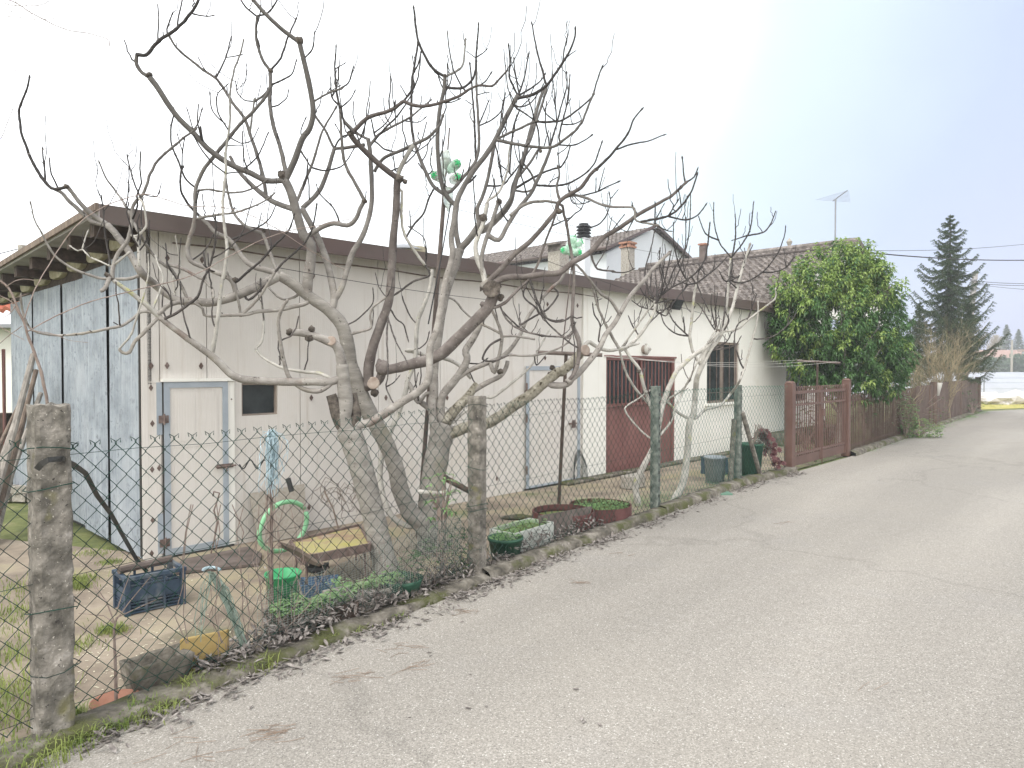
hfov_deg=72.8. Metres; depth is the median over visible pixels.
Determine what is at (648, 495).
ground cover
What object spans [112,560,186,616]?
bottle crate
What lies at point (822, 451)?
double gate
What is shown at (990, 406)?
verge
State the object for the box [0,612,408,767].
grass
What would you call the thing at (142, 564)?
rusty bar
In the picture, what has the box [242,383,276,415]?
window
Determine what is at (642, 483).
stone block
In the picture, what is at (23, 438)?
wooden pole
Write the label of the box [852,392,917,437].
garden bush
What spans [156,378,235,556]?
door
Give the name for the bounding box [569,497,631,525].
planter drum
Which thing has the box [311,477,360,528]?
dry vine tangle
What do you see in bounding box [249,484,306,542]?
chipboard sheet
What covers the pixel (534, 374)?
door
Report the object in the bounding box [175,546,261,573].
wooden board
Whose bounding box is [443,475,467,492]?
cut branch
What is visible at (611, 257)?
house
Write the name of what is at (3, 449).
wooden pole
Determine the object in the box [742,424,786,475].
potted succulent
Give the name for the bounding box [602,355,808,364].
clothes line
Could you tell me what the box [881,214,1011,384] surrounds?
spruce tree
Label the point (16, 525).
ground
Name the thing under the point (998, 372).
film tunnel
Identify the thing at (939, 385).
letter holder
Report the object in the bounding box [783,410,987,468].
verge weeds
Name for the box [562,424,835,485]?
plinth
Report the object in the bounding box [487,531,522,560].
plant pot
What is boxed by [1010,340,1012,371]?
pole
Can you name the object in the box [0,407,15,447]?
wooden pole
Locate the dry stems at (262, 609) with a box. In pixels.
[174,504,464,658]
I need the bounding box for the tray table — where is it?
[289,524,370,584]
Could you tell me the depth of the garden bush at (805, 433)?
14.33 m
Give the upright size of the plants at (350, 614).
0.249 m
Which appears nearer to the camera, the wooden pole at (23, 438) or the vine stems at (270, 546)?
the vine stems at (270, 546)
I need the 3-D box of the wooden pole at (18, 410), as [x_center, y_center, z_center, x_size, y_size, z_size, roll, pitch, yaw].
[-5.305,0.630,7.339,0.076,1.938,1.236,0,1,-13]
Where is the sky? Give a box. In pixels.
[0,0,1023,358]
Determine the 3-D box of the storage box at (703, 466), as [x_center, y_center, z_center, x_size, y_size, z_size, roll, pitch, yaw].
[3.401,1.371,11.663,0.360,0.285,0.320,-1,1,-24]
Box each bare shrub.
[876,353,927,428]
[881,305,996,417]
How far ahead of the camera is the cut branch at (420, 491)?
6.32 m
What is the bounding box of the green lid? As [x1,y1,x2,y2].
[720,491,732,494]
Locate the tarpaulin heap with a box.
[981,389,1023,404]
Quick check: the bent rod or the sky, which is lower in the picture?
the bent rod
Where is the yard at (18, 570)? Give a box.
[0,444,842,742]
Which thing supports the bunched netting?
on the yard at (18, 570)
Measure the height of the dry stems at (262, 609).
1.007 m
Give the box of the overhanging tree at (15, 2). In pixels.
[0,0,139,156]
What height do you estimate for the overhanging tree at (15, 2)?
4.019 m
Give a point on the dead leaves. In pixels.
(278, 636)
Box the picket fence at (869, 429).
[851,377,980,452]
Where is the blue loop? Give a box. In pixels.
[202,566,220,570]
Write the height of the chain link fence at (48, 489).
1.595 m
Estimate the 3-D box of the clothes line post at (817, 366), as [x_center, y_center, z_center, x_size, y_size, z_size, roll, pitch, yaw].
[5.816,0.509,13.200,0.768,1.946,0.064,0,1,11]
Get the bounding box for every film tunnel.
[826,379,1023,398]
[844,374,1023,375]
[867,375,1023,376]
[932,377,1023,379]
[936,372,1023,372]
[939,373,1023,373]
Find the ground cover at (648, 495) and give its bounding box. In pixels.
[535,467,765,512]
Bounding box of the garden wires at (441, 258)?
[278,199,718,323]
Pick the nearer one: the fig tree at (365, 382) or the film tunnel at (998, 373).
the fig tree at (365, 382)
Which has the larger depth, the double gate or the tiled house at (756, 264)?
the tiled house at (756, 264)
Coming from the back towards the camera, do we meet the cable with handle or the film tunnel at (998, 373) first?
the film tunnel at (998, 373)
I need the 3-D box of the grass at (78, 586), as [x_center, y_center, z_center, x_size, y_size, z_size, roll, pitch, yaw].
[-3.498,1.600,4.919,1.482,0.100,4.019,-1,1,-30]
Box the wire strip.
[257,514,462,647]
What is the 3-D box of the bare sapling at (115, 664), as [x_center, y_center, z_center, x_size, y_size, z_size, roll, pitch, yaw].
[-2.101,1.335,3.684,0.449,0.682,0.090,0,1,0]
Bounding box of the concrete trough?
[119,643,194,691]
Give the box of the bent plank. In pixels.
[277,541,323,565]
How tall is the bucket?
0.300 m
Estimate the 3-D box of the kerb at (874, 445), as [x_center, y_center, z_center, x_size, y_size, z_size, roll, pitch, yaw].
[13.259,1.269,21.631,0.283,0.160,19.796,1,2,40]
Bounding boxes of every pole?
[0,353,34,493]
[0,369,38,515]
[0,384,29,465]
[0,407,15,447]
[0,418,26,532]
[5,392,42,497]
[959,273,979,380]
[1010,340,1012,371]
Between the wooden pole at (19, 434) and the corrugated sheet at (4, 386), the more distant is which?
the corrugated sheet at (4, 386)
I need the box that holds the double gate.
[784,378,850,466]
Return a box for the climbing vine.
[0,194,353,403]
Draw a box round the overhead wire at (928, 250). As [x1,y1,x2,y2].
[870,244,1023,250]
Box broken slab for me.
[501,514,531,519]
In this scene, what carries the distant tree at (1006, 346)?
on the ground at (16, 525)
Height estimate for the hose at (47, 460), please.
1.137 m
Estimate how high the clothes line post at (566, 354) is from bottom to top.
2.003 m
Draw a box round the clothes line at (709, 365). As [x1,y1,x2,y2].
[602,353,830,366]
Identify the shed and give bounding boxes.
[0,203,777,560]
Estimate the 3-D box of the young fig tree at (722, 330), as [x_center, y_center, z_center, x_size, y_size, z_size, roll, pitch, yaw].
[3.042,-0.475,9.436,1.928,4.216,1.306,-1,2,-42]
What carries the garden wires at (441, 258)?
attached to the bottle windmill at (449, 164)
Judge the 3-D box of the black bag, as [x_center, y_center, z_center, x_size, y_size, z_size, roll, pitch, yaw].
[-1.480,1.412,5.327,0.173,0.106,0.074,0,1,0]
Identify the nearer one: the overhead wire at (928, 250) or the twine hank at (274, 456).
the twine hank at (274, 456)
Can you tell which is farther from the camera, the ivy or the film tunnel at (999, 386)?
the film tunnel at (999, 386)
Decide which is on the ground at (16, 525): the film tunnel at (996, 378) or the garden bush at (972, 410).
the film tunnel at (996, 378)
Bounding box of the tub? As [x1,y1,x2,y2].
[300,574,337,597]
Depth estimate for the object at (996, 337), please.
141.64 m
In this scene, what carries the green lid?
on the road
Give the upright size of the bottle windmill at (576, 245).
1.499 m
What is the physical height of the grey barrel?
0.410 m
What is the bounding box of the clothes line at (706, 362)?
[602,356,790,362]
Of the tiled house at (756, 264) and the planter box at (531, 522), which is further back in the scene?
the tiled house at (756, 264)
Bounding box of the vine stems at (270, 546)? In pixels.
[264,494,275,609]
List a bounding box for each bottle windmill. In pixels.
[416,128,460,537]
[560,234,583,351]
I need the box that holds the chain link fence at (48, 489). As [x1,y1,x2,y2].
[0,385,786,738]
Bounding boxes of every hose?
[34,456,148,572]
[257,499,308,553]
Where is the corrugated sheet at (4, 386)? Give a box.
[2,349,5,444]
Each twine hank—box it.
[194,571,249,654]
[258,428,288,497]
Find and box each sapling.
[79,573,161,699]
[422,472,461,564]
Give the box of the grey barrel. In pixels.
[704,455,725,483]
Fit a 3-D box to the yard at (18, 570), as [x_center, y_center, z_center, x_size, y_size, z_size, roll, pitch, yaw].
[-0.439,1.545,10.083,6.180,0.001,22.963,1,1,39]
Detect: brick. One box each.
[11,485,26,493]
[12,494,26,501]
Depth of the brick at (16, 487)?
9.16 m
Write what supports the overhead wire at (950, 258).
attached to the tiled house at (756, 264)
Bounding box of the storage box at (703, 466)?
[701,457,728,474]
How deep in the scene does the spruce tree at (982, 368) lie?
28.52 m
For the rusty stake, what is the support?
on the yard at (18, 570)
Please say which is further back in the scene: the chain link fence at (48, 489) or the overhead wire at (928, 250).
the overhead wire at (928, 250)
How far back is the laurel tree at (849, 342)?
15.24 m
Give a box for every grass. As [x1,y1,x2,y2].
[0,545,140,734]
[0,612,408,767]
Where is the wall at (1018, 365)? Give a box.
[855,353,1023,371]
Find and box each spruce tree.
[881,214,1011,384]
[891,302,939,388]
[941,302,995,376]
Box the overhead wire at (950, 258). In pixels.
[873,253,1023,260]
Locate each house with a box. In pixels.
[467,193,691,279]
[615,190,902,431]
[978,350,1021,358]
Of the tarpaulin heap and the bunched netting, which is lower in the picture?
the bunched netting
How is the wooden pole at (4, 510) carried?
on the yard at (18, 570)
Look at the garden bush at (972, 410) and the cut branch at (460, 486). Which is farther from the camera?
the garden bush at (972, 410)
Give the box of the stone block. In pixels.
[621,473,644,489]
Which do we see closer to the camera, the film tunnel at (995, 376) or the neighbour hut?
the neighbour hut
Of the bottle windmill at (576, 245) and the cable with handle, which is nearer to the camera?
the cable with handle
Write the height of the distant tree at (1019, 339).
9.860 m
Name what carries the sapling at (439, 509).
on the yard at (18, 570)
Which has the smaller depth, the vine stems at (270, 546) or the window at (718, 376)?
the vine stems at (270, 546)
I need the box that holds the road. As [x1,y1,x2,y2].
[28,409,1023,767]
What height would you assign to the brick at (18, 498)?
0.100 m
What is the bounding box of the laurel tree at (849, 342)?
[762,236,923,442]
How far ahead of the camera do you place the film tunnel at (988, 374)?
62.79 m
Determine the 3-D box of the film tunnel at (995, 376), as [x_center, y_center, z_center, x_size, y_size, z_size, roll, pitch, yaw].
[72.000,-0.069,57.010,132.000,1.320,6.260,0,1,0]
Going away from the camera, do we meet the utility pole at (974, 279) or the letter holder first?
the letter holder
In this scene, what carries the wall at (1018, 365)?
on the ground at (16, 525)
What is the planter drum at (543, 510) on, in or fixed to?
on the yard at (18, 570)
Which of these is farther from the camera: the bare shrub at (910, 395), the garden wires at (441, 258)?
the bare shrub at (910, 395)
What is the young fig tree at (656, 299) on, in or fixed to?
on the yard at (18, 570)
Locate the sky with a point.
(914, 109)
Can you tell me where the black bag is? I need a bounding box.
[307,562,329,574]
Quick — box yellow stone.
[180,629,228,671]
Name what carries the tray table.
on the yard at (18, 570)
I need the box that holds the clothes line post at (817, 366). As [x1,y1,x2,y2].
[797,360,840,461]
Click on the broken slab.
(512, 517)
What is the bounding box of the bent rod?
[210,491,219,552]
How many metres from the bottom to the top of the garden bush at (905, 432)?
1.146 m
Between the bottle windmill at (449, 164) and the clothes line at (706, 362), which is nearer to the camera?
the bottle windmill at (449, 164)
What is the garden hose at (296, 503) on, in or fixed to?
on the yard at (18, 570)
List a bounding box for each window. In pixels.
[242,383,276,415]
[705,341,742,405]
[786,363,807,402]
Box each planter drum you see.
[532,504,594,537]
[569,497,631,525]
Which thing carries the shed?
on the yard at (18, 570)
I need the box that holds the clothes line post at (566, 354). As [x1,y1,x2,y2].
[536,350,601,503]
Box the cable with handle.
[239,459,293,491]
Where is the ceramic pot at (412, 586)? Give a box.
[380,571,422,600]
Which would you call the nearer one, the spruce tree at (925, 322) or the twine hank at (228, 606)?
the twine hank at (228, 606)
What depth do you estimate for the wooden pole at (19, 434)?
7.49 m
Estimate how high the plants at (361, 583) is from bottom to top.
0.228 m
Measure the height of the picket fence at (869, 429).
1.450 m
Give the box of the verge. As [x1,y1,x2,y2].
[981,404,1023,408]
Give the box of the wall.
[0,413,12,484]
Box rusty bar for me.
[117,555,172,573]
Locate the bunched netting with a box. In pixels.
[388,511,481,602]
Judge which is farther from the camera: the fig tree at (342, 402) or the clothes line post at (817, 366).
the clothes line post at (817, 366)
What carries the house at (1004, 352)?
on the ground at (16, 525)
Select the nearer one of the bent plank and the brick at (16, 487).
the bent plank
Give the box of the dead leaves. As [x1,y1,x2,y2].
[10,471,811,767]
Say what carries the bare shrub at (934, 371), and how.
on the ground at (16, 525)
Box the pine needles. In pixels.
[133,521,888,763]
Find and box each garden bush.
[796,395,862,442]
[796,400,826,453]
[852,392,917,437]
[867,388,953,425]
[889,394,920,438]
[892,418,945,437]
[912,364,982,411]
[967,397,985,413]
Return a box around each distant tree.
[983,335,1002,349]
[997,324,1016,349]
[1013,329,1023,349]
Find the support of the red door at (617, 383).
in the shed
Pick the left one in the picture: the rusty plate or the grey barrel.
the rusty plate
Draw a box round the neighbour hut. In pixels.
[0,301,18,412]
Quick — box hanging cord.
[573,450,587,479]
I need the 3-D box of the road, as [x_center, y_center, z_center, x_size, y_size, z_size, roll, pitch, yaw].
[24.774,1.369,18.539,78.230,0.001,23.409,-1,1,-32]
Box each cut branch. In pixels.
[418,489,456,494]
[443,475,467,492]
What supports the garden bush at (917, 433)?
on the road
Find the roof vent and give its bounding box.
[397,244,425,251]
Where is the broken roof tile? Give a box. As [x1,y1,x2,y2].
[89,689,138,708]
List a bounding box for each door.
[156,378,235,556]
[524,366,579,490]
[604,355,676,472]
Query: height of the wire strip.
0.528 m
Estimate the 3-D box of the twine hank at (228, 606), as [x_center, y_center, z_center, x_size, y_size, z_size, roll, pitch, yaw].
[-1.705,1.383,4.101,0.313,0.577,0.108,-1,1,-27]
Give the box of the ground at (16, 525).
[0,400,1023,575]
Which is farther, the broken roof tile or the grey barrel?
the grey barrel
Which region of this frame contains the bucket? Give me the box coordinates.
[262,567,301,608]
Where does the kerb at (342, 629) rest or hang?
on the road
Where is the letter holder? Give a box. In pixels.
[937,383,942,395]
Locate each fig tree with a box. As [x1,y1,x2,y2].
[17,0,706,552]
[20,2,614,576]
[619,194,719,505]
[661,201,796,499]
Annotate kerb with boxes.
[0,467,798,767]
[843,409,982,456]
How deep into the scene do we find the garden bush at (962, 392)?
26.03 m
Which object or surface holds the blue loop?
on the twine hank at (228, 606)
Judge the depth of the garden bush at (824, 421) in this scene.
16.57 m
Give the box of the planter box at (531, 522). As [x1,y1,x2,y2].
[489,518,553,553]
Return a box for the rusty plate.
[538,506,591,538]
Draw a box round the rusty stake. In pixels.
[269,430,272,600]
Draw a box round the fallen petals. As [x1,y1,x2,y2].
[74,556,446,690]
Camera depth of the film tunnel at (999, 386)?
41.78 m
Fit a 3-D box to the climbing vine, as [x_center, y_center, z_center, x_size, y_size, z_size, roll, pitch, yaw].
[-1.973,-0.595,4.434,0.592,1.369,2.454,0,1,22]
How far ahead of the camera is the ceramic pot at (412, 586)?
5.24 m
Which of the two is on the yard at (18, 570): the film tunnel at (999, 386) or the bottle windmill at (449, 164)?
the bottle windmill at (449, 164)
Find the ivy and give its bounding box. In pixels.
[397,530,468,586]

